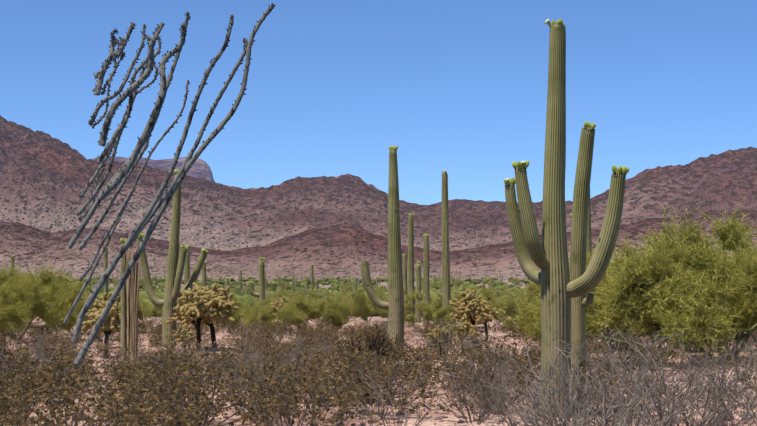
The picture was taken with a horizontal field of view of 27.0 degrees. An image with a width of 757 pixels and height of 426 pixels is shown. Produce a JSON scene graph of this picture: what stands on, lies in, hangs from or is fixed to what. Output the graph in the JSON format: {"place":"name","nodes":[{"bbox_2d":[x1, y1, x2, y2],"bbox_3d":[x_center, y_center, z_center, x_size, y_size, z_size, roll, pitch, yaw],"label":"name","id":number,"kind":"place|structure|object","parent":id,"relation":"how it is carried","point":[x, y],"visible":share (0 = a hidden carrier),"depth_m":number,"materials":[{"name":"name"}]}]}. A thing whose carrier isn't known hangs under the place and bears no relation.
{"place":"outdoors","nodes":[
{"label":"outdoors","id":0,"kind":"place"},
{"bbox_2d":[94,156,214,182],"bbox_3d":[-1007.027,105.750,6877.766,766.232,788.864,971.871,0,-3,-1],"label":"mesa cliff","id":1,"kind":"structure","parent":0,"point":[200,168],"depth_m":6896.21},
{"bbox_2d":[63,3,274,365],"bbox_3d":[-0.743,-0.095,5.525,0.675,1.244,1.513,1,-3,-16],"label":"ocotillo","id":2,"kind":"object","parent":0,"point":[124,171],"visible":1,"depth_m":5.37,"materials":[{"name":"grey plant"}]},
{"bbox_2d":[3,212,741,293],"bbox_3d":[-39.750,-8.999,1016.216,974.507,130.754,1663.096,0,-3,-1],"label":"saguaro field","id":3,"kind":"structure","parent":0,"point":[355,284],"depth_m":661.92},
{"bbox_2d":[0,115,756,250],"bbox_3d":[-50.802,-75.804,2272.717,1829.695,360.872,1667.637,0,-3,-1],"label":"mountain range","id":4,"kind":"structure","parent":0,"point":[45,178],"depth_m":2097.00,"materials":[{"name":"stone"}]},
{"bbox_2d":[0,207,756,280],"bbox_3d":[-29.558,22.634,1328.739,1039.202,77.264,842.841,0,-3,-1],"label":"foothills","id":5,"kind":"structure","parent":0,"point":[321,254],"depth_m":1202.46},
{"bbox_2d":[0,281,756,425],"bbox_3d":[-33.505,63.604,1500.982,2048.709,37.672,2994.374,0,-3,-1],"label":"ground","id":6,"kind":"structure","parent":0,"point":[412,421],"depth_m":31.83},
{"bbox_2d":[0,386,21,425],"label":"creosote","id":7,"kind":"object","parent":6,"relation":"on","point":[9,419],"visible":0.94,"depth_m":16.93,"materials":[{"name":"brown plant"}]},
{"bbox_2d":[0,335,31,387],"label":"shrub","id":8,"kind":"object","parent":6,"relation":"on","point":[3,358],"visible":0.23,"depth_m":32.40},
{"bbox_2d":[0,275,42,335],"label":"palo verde","id":9,"kind":"object","parent":6,"relation":"on","point":[18,304],"visible":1,"depth_m":59.79,"materials":[{"name":"green plant"}]},
{"bbox_2d":[0,258,88,339],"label":"palo verde","id":10,"kind":"object","parent":6,"relation":"on","point":[61,295],"visible":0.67,"depth_m":64.06,"materials":[{"name":"green plant"}]},
{"bbox_2d":[0,361,91,425],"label":"creosote","id":11,"kind":"object","parent":6,"relation":"on","point":[7,408],"visible":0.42,"depth_m":20.79,"materials":[{"name":"brown plant"}]},
{"bbox_2d":[0,342,94,404],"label":"creosote","id":12,"kind":"object","parent":6,"relation":"on","point":[26,369],"visible":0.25,"depth_m":25.89,"materials":[{"name":"brown plant"}]},
{"bbox_2d":[0,359,101,425],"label":"creosote","id":13,"kind":"object","parent":6,"relation":"on","point":[26,397],"visible":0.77,"depth_m":18.53,"materials":[{"name":"brown plant"}]},
{"bbox_2d":[0,322,103,389],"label":"dry bush","id":14,"kind":"object","parent":6,"relation":"on","point":[43,360],"visible":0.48,"depth_m":31.34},
{"bbox_2d":[46,325,91,349],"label":"creosote","id":15,"kind":"object","parent":6,"relation":"on","point":[79,337],"visible":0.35,"depth_m":53.26,"materials":[{"name":"brown plant"}]},
{"bbox_2d":[0,341,150,425],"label":"creosote","id":16,"kind":"object","parent":6,"relation":"on","point":[58,380],"visible":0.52,"depth_m":22.29,"materials":[{"name":"brown plant"}]},
{"bbox_2d":[29,332,124,361],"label":"creosote","id":17,"kind":"object","parent":6,"relation":"on","point":[66,345],"visible":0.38,"depth_m":42.23,"materials":[{"name":"brown plant"}]},
{"bbox_2d":[28,341,143,392],"bbox_3d":[-5.557,2.859,28.702,2.569,1.130,1.592,3,-4,-44],"label":"dry shrub","id":18,"kind":"object","parent":6,"relation":"on","point":[88,363],"visible":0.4,"depth_m":28.75,"materials":[{"name":"brown plant"}]},
{"bbox_2d":[28,269,156,334],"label":"palo verde","id":19,"kind":"object","parent":6,"relation":"on","point":[140,313],"visible":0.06,"depth_m":79.61,"materials":[{"name":"green plant"}]},
{"bbox_2d":[81,290,126,358],"bbox_3d":[-8.441,3.576,49.705,1.637,2.284,1.900,2,-4,-35],"label":"cholla","id":20,"kind":"object","parent":6,"relation":"on","point":[111,322],"visible":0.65,"depth_m":49.45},
{"bbox_2d":[1,369,217,425],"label":"creosote","id":21,"kind":"object","parent":6,"relation":"on","point":[115,414],"visible":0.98,"depth_m":16.17,"materials":[{"name":"brown plant"}]},
{"bbox_2d":[120,238,126,360],"bbox_3d":[-7.792,2.750,48.175,0.246,3.979,0.238,1,-3,-12],"label":"saguaro","id":22,"kind":"object","parent":6,"relation":"on","point":[123,315],"visible":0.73,"depth_m":48.09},
{"bbox_2d":[104,340,158,378],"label":"dry bush","id":23,"kind":"object","parent":6,"relation":"on","point":[133,351],"visible":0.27,"depth_m":33.85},
{"bbox_2d":[111,326,161,346],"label":"creosote","id":24,"kind":"object","parent":6,"relation":"on","point":[153,340],"visible":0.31,"depth_m":57.90,"materials":[{"name":"brown plant"}]},
{"bbox_2d":[124,241,151,360],"bbox_3d":[-7.314,2.668,47.740,0.923,3.639,0.487,-3,-4,44],"label":"cactus skeleton","id":25,"kind":"object","parent":6,"relation":"on","point":[132,285],"visible":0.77,"depth_m":47.75,"materials":[{"name":"brown wood"}]},
{"bbox_2d":[97,339,191,413],"bbox_3d":[-3.585,2.597,24.527,1.438,1.260,2.073,1,-3,-17],"label":"creosote","id":26,"kind":"object","parent":6,"relation":"on","point":[128,366],"visible":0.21,"depth_m":24.49,"materials":[{"name":"brown plant"}]},
{"bbox_2d":[54,349,242,425],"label":"creosote","id":27,"kind":"object","parent":6,"relation":"on","point":[149,381],"visible":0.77,"depth_m":18.15,"materials":[{"name":"brown plant"}]},
{"bbox_2d":[138,295,162,322],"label":"palo verde","id":28,"kind":"object","parent":6,"relation":"on","point":[159,310],"visible":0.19,"depth_m":108.09,"materials":[{"name":"green plant"}]},
{"bbox_2d":[97,336,205,360],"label":"dry shrub","id":29,"kind":"object","parent":6,"relation":"on","point":[125,348],"visible":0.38,"depth_m":40.64,"materials":[{"name":"brown plant"}]},
{"bbox_2d":[87,364,239,425],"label":"creosote","id":30,"kind":"object","parent":6,"relation":"on","point":[178,397],"visible":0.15,"depth_m":20.46,"materials":[{"name":"brown plant"}]},
{"bbox_2d":[136,170,207,345],"bbox_3d":[-7.525,1.811,57.245,2.634,6.810,0.837,0,-3,-1],"label":"saguaro","id":31,"kind":"object","parent":6,"relation":"on","point":[173,280],"visible":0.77,"depth_m":57.22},
{"bbox_2d":[171,323,196,351],"bbox_3d":[-6.145,4.013,49.607,0.903,1.085,0.778,1,-3,-20],"label":"cholla","id":32,"kind":"object","parent":6,"relation":"on","point":[179,334],"visible":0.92,"depth_m":49.49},
{"bbox_2d":[184,245,189,285],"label":"saguaro","id":33,"kind":"object","parent":6,"relation":"on","point":[187,270],"visible":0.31,"depth_m":111.98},
{"bbox_2d":[166,283,225,350],"bbox_3d":[-6.203,3.604,53.616,1.996,2.482,1.951,0,-3,-5],"label":"cholla","id":34,"kind":"object","parent":6,"relation":"on","point":[200,305],"visible":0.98,"depth_m":53.40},
{"bbox_2d":[100,337,296,425],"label":"creosote","id":35,"kind":"object","parent":6,"relation":"on","point":[148,362],"visible":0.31,"depth_m":22.66,"materials":[{"name":"brown plant"}]},
{"bbox_2d":[173,283,238,347],"bbox_3d":[-5.964,3.636,54.793,2.101,2.418,2.541,2,-4,-39],"label":"cholla","id":36,"kind":"object","parent":6,"relation":"on","point":[229,305],"visible":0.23,"depth_m":54.75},
{"bbox_2d":[156,342,263,383],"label":"creosote","id":37,"kind":"object","parent":6,"relation":"on","point":[216,357],"visible":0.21,"depth_m":31.96,"materials":[{"name":"brown plant"}]},
{"bbox_2d":[148,340,309,409],"bbox_3d":[-2.707,2.697,25.939,2.183,1.189,3.206,2,-4,-36],"label":"creosote","id":38,"kind":"object","parent":6,"relation":"on","point":[202,356],"visible":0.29,"depth_m":25.92,"materials":[{"name":"brown plant"}]},
{"bbox_2d":[207,300,260,331],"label":"palo verde","id":39,"kind":"object","parent":6,"relation":"on","point":[237,316],"visible":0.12,"depth_m":80.23,"materials":[{"name":"green plant"}]},
{"bbox_2d":[220,321,258,336],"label":"dry shrub","id":40,"kind":"object","parent":6,"relation":"on","point":[236,325],"visible":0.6,"depth_m":72.50,"materials":[{"name":"brown plant"}]},
{"bbox_2d":[213,331,275,351],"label":"dry shrub","id":41,"kind":"object","parent":6,"relation":"on","point":[258,340],"visible":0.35,"depth_m":51.16,"materials":[{"name":"brown plant"}]},
{"bbox_2d":[176,316,318,418],"bbox_3d":[-1.966,2.372,24.101,2.327,1.590,2.390,0,-3,3],"label":"dry bush","id":42,"kind":"object","parent":6,"relation":"on","point":[249,358],"visible":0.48,"depth_m":24.12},
{"bbox_2d":[227,295,278,319],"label":"palo verde","id":43,"kind":"object","parent":6,"relation":"on","point":[266,302],"visible":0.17,"depth_m":99.94,"materials":[{"name":"green plant"}]},
{"bbox_2d":[248,257,264,302],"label":"saguaro","id":44,"kind":"object","parent":6,"relation":"on","point":[261,294],"visible":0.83,"depth_m":101.81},
{"bbox_2d":[232,323,281,344],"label":"creosote","id":45,"kind":"object","parent":6,"relation":"on","point":[263,334],"visible":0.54,"depth_m":56.85,"materials":[{"name":"brown plant"}]},
{"bbox_2d":[240,297,304,331],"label":"palo verde","id":46,"kind":"object","parent":6,"relation":"on","point":[290,313],"visible":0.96,"depth_m":76.69,"materials":[{"name":"green plant"}]},
{"bbox_2d":[212,338,334,363],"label":"dry shrub","id":47,"kind":"object","parent":6,"relation":"on","point":[258,343],"visible":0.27,"depth_m":42.38,"materials":[{"name":"brown plant"}]},
{"bbox_2d":[266,296,289,323],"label":"cholla","id":48,"kind":"object","parent":6,"relation":"on","point":[276,304],"visible":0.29,"depth_m":89.23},
{"bbox_2d":[34,276,530,316],"bbox_3d":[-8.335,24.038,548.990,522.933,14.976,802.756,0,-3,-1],"label":"field shrubs","id":49,"kind":"object","parent":6,"relation":"on","point":[337,287],"depth_m":647.03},
{"bbox_2d":[232,333,333,359],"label":"shrub","id":50,"kind":"object","parent":6,"relation":"on","point":[261,337],"visible":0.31,"depth_m":45.16,"materials":[{"name":"brown plant"}]},
{"bbox_2d":[242,329,330,397],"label":"creosote","id":51,"kind":"object","parent":6,"relation":"on","point":[290,350],"visible":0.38,"depth_m":27.85,"materials":[{"name":"brown plant"}]},
{"bbox_2d":[204,356,374,425],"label":"creosote","id":52,"kind":"object","parent":6,"relation":"on","point":[346,398],"visible":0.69,"depth_m":21.38,"materials":[{"name":"brown plant"}]},
{"bbox_2d":[265,286,324,302],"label":"palo verde","id":53,"kind":"object","parent":6,"relation":"on","point":[281,294],"visible":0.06,"depth_m":130.29,"materials":[{"name":"green plant"}]},
{"bbox_2d":[269,286,322,320],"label":"palo verde","id":54,"kind":"object","parent":6,"relation":"on","point":[311,293],"visible":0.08,"depth_m":104.72,"materials":[{"name":"green plant"}]},
{"bbox_2d":[196,348,403,425],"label":"creosote","id":55,"kind":"object","parent":6,"relation":"on","point":[290,391],"visible":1,"depth_m":19.48,"materials":[{"name":"brown plant"}]},
{"bbox_2d":[266,345,347,377],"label":"shrub","id":56,"kind":"object","parent":6,"relation":"on","point":[327,352],"visible":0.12,"depth_m":33.73,"materials":[{"name":"brown plant"}]},
{"bbox_2d":[283,331,346,369],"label":"dry bush","id":57,"kind":"object","parent":6,"relation":"on","point":[323,348],"visible":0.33,"depth_m":40.36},
{"bbox_2d":[283,330,350,354],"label":"shrub","id":58,"kind":"object","parent":6,"relation":"on","point":[291,338],"visible":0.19,"depth_m":50.13,"materials":[{"name":"brown plant"}]},
{"bbox_2d":[277,292,359,327],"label":"palo verde","id":59,"kind":"object","parent":6,"relation":"on","point":[338,312],"visible":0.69,"depth_m":84.45,"materials":[{"name":"green plant"}]},
{"bbox_2d":[300,286,378,328],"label":"palo verde","id":60,"kind":"object","parent":6,"relation":"on","point":[359,302],"visible":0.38,"depth_m":91.09,"materials":[{"name":"green plant"}]},
{"bbox_2d":[284,336,409,406],"bbox_3d":[-0.437,2.672,26.165,2.004,1.235,1.981,-1,-3,16],"label":"creosote","id":61,"kind":"object","parent":6,"relation":"on","point":[363,366],"visible":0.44,"depth_m":26.20,"materials":[{"name":"brown plant"}]},
{"bbox_2d":[328,323,387,343],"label":"creosote","id":62,"kind":"object","parent":6,"relation":"on","point":[360,332],"visible":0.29,"depth_m":55.00,"materials":[{"name":"brown plant"}]},
{"bbox_2d":[347,291,387,320],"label":"palo verde","id":63,"kind":"object","parent":6,"relation":"on","point":[384,313],"visible":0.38,"depth_m":118.20,"materials":[{"name":"green plant"}]},
{"bbox_2d":[307,347,436,416],"bbox_3d":[-0.037,2.609,23.973,1.909,1.150,2.347,1,-3,-22],"label":"creosote","id":64,"kind":"object","parent":6,"relation":"on","point":[346,370],"visible":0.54,"depth_m":23.99,"materials":[{"name":"brown plant"}]},
{"bbox_2d":[331,321,412,366],"bbox_3d":[-0.246,3.462,40.601,2.041,1.390,1.762,3,-4,-42],"label":"shrub","id":65,"kind":"object","parent":6,"relation":"on","point":[377,344],"visible":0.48,"depth_m":40.38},
{"bbox_2d":[7,341,756,425],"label":"ground stones","id":66,"kind":"object","parent":6,"relation":"on","point":[439,417],"visible":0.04,"depth_m":25.12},
{"bbox_2d":[315,349,448,405],"bbox_3d":[-0.022,2.921,27.554,2.414,1.145,1.496,1,-3,-12],"label":"creosote","id":67,"kind":"object","parent":6,"relation":"on","point":[422,385],"visible":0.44,"depth_m":27.38,"materials":[{"name":"brown plant"}]},
{"bbox_2d":[360,146,404,359],"bbox_3d":[0.117,1.315,46.599,1.316,6.654,0.499,0,-3,-1],"label":"saguaro","id":68,"kind":"object","parent":6,"relation":"on","point":[394,305],"visible":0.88,"depth_m":46.47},
{"bbox_2d":[336,344,456,425],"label":"dry bush","id":69,"kind":"object","parent":6,"relation":"on","point":[401,401],"visible":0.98,"depth_m":20.56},
{"bbox_2d":[326,332,471,395],"bbox_3d":[0.358,2.829,29.294,2.748,1.250,1.906,0,-3,1],"label":"creosote","id":70,"kind":"object","parent":6,"relation":"on","point":[429,367],"visible":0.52,"depth_m":29.18,"materials":[{"name":"brown plant"}]},
{"bbox_2d":[402,254,406,296],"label":"saguaro","id":71,"kind":"object","parent":6,"relation":"on","point":[404,273],"visible":0.75,"depth_m":133.73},
{"bbox_2d":[408,213,414,325],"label":"saguaro","id":72,"kind":"object","parent":6,"relation":"on","point":[410,253],"visible":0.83,"depth_m":102.10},
{"bbox_2d":[386,340,440,378],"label":"shrub","id":73,"kind":"object","parent":6,"relation":"on","point":[417,356],"visible":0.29,"depth_m":34.34,"materials":[{"name":"brown plant"}]},
{"bbox_2d":[415,261,420,322],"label":"saguaro","id":74,"kind":"object","parent":6,"relation":"on","point":[418,276],"visible":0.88,"depth_m":112.55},
{"bbox_2d":[404,287,435,326],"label":"palo verde","id":75,"kind":"object","parent":6,"relation":"on","point":[427,309],"visible":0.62,"depth_m":99.65,"materials":[{"name":"green plant"}]},
{"bbox_2d":[423,234,429,325],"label":"saguaro","id":76,"kind":"object","parent":6,"relation":"on","point":[426,288],"visible":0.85,"depth_m":102.08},
{"bbox_2d":[406,292,457,316],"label":"palo verde","id":77,"kind":"object","parent":6,"relation":"on","point":[438,302],"visible":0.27,"depth_m":118.94,"materials":[{"name":"green plant"}]},
{"bbox_2d":[423,325,451,355],"bbox_3d":[1.886,4.045,49.852,1.083,1.030,0.895,1,-3,-18],"label":"cholla","id":78,"kind":"object","parent":6,"relation":"on","point":[434,331],"visible":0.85,"depth_m":49.69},
{"bbox_2d":[405,347,473,388],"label":"creosote","id":79,"kind":"object","parent":6,"relation":"on","point":[442,365],"visible":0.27,"depth_m":30.91,"materials":[{"name":"brown plant"}]},
{"bbox_2d":[442,171,450,313],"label":"saguaro","id":80,"kind":"object","parent":6,"relation":"on","point":[446,295],"visible":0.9,"depth_m":94.68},
{"bbox_2d":[404,323,489,356],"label":"dry bush","id":81,"kind":"object","parent":6,"relation":"on","point":[447,343],"visible":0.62,"depth_m":47.16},
{"bbox_2d":[431,302,480,324],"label":"palo verde","id":82,"kind":"object","parent":6,"relation":"on","point":[441,313],"visible":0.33,"depth_m":84.03,"materials":[{"name":"green plant"}]},
{"bbox_2d":[447,318,479,356],"bbox_3d":[2.622,3.870,48.700,0.996,1.268,1.020,0,-3,0],"label":"cholla","id":83,"kind":"object","parent":6,"relation":"on","point":[464,329],"visible":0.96,"depth_m":48.57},
{"bbox_2d":[449,289,488,341],"bbox_3d":[3.562,4.075,61.710,1.604,2.238,1.862,-1,-3,12],"label":"cholla","id":84,"kind":"object","parent":6,"relation":"on","point":[470,309],"visible":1,"depth_m":61.50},
{"bbox_2d":[411,328,535,406],"bbox_3d":[1.657,2.606,26.196,1.768,1.432,2.596,1,-3,-13],"label":"creosote","id":85,"kind":"object","parent":6,"relation":"on","point":[470,352],"visible":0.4,"depth_m":26.21,"materials":[{"name":"brown plant"}]},
{"bbox_2d":[424,347,526,423],"bbox_3d":[1.358,2.431,22.709,1.755,1.294,1.808,0,-3,-5],"label":"dry bush","id":86,"kind":"object","parent":6,"relation":"on","point":[482,414],"visible":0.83,"depth_m":22.51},
{"bbox_2d":[431,343,540,405],"bbox_3d":[2.108,2.892,28.266,2.613,1.198,2.643,1,-3,-16],"label":"creosote","id":87,"kind":"object","parent":6,"relation":"on","point":[462,344],"visible":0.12,"depth_m":27.83,"materials":[{"name":"plant"}]},
{"bbox_2d":[469,301,504,338],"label":"cholla","id":88,"kind":"object","parent":6,"relation":"on","point":[493,312],"visible":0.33,"depth_m":69.60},
{"bbox_2d":[455,280,519,327],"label":"palo verde","id":89,"kind":"object","parent":6,"relation":"on","point":[510,303],"visible":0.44,"depth_m":94.89,"materials":[{"name":"green plant"}]},
{"bbox_2d":[438,334,540,413],"bbox_3d":[1.806,2.527,24.326,1.715,1.341,2.109,-3,-4,41],"label":"shrub","id":90,"kind":"object","parent":6,"relation":"on","point":[501,359],"visible":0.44,"depth_m":24.06,"materials":[{"name":"plant"}]},
{"bbox_2d":[482,284,524,305],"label":"palo verde","id":91,"kind":"object","parent":6,"relation":"on","point":[498,293],"visible":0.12,"depth_m":152.37,"materials":[{"name":"green plant"}]},
{"bbox_2d":[501,297,534,331],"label":"palo verde","id":92,"kind":"object","parent":6,"relation":"on","point":[507,320],"visible":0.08,"depth_m":74.17,"materials":[{"name":"green plant"}]},
{"bbox_2d":[462,325,587,425],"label":"dry bush","id":93,"kind":"object","parent":6,"relation":"on","point":[505,406],"visible":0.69,"depth_m":20.79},
{"bbox_2d":[512,278,540,309],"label":"palo verde","id":94,"kind":"object","parent":6,"relation":"on","point":[531,288],"visible":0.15,"depth_m":98.59,"materials":[{"name":"green plant"}]},
{"bbox_2d":[487,354,617,425],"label":"dry bush","id":95,"kind":"object","parent":6,"relation":"on","point":[538,413],"visible":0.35,"depth_m":20.21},
{"bbox_2d":[503,19,628,416],"bbox_3d":[2.820,0.234,23.777,1.778,6.361,1.091,0,-3,-1],"label":"saguaro","id":96,"kind":"object","parent":6,"relation":"on","point":[549,258],"visible":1,"depth_m":23.59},
{"bbox_2d":[431,334,724,425],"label":"dry bush","id":97,"kind":"object","parent":6,"relation":"on","point":[631,404],"visible":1,"depth_m":16.24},
{"bbox_2d":[570,121,595,411],"bbox_3d":[3.219,0.998,24.816,0.426,4.913,0.298,0,-3,-1],"label":"saguaro cactus","id":98,"kind":"object","parent":6,"relation":"on","point":[579,304],"visible":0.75,"depth_m":24.78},
{"bbox_2d":[508,290,668,352],"bbox_3d":[7.389,3.271,51.649,5.640,2.858,5.104,-2,-4,36],"label":"palo verde","id":99,"kind":"object","parent":6,"relation":"on","point":[524,322],"visible":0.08,"depth_m":51.27,"materials":[{"name":"green plant"}]},
{"bbox_2d":[586,192,591,257],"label":"saguaro cactus","id":100,"kind":"object","parent":6,"relation":"on","point":[589,245],"visible":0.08,"depth_m":63.96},
{"bbox_2d":[519,343,668,417],"bbox_3d":[3.339,2.590,24.067,1.796,1.209,2.590,2,-4,-33],"label":"dry shrub","id":101,"kind":"object","parent":6,"relation":"on","point":[598,374],"visible":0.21,"depth_m":23.84,"materials":[{"name":"grey plant"}]},
{"bbox_2d":[514,331,703,425],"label":"dry bush","id":102,"kind":"object","parent":6,"relation":"on","point":[576,387],"visible":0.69,"depth_m":18.34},
{"bbox_2d":[586,337,655,361],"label":"dry shrub","id":103,"kind":"object","parent":6,"relation":"on","point":[598,345],"visible":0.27,"depth_m":42.74,"materials":[{"name":"grey plant"}]},
{"bbox_2d":[586,328,680,402],"bbox_3d":[4.495,2.750,28.374,1.864,1.459,1.667,-1,-3,17],"label":"dry bush","id":104,"kind":"object","parent":6,"relation":"on","point":[619,359],"visible":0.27,"depth_m":28.18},
{"bbox_2d":[523,324,754,425],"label":"dry bush","id":105,"kind":"object","parent":6,"relation":"on","point":[625,370],"visible":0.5,"depth_m":20.41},
{"bbox_2d":[523,192,756,361],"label":"palo verde","id":106,"kind":"object","parent":6,"relation":"on","point":[729,230],"visible":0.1,"depth_m":44.78,"materials":[{"name":"green plant"}]},
{"bbox_2d":[605,338,684,369],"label":"dry shrub","id":107,"kind":"object","parent":6,"relation":"on","point":[658,360],"visible":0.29,"depth_m":39.30,"materials":[{"name":"grey plant"}]},
{"bbox_2d":[561,325,756,425],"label":"dry bush","id":108,"kind":"object","parent":6,"relation":"on","point":[655,402],"visible":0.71,"depth_m":18.24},
{"bbox_2d":[567,223,756,349],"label":"palo verde","id":109,"kind":"object","parent":6,"relation":"on","point":[629,249],"visible":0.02,"depth_m":58.14,"materials":[{"name":"green plant"}]},
{"bbox_2d":[589,221,756,364],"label":"palo verde","id":110,"kind":"object","parent":6,"relation":"on","point":[658,285],"visible":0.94,"depth_m":41.45,"materials":[{"name":"green plant"}]},
{"bbox_2d":[599,339,756,425],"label":"dry bush","id":111,"kind":"object","parent":6,"relation":"on","point":[716,401],"visible":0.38,"depth_m":20.92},
{"bbox_2d":[641,337,756,397],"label":"shrub","id":112,"kind":"object","parent":6,"relation":"on","point":[703,355],"visible":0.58,"depth_m":29.56,"materials":[{"name":"grey twig"}]},
{"bbox_2d":[673,340,756,425],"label":"dry bush","id":113,"kind":"object","parent":6,"relation":"on","point":[748,410],"visible":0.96,"depth_m":15.96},
{"bbox_2d":[682,322,756,420],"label":"dry bush","id":114,"kind":"object","parent":6,"relation":"on","point":[722,363],"visible":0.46,"depth_m":23.99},
{"bbox_2d":[0,0,756,204],"label":"sky","id":115,"kind":"structure","parent":0,"point":[460,87],"materials":[{"name":"blue"}]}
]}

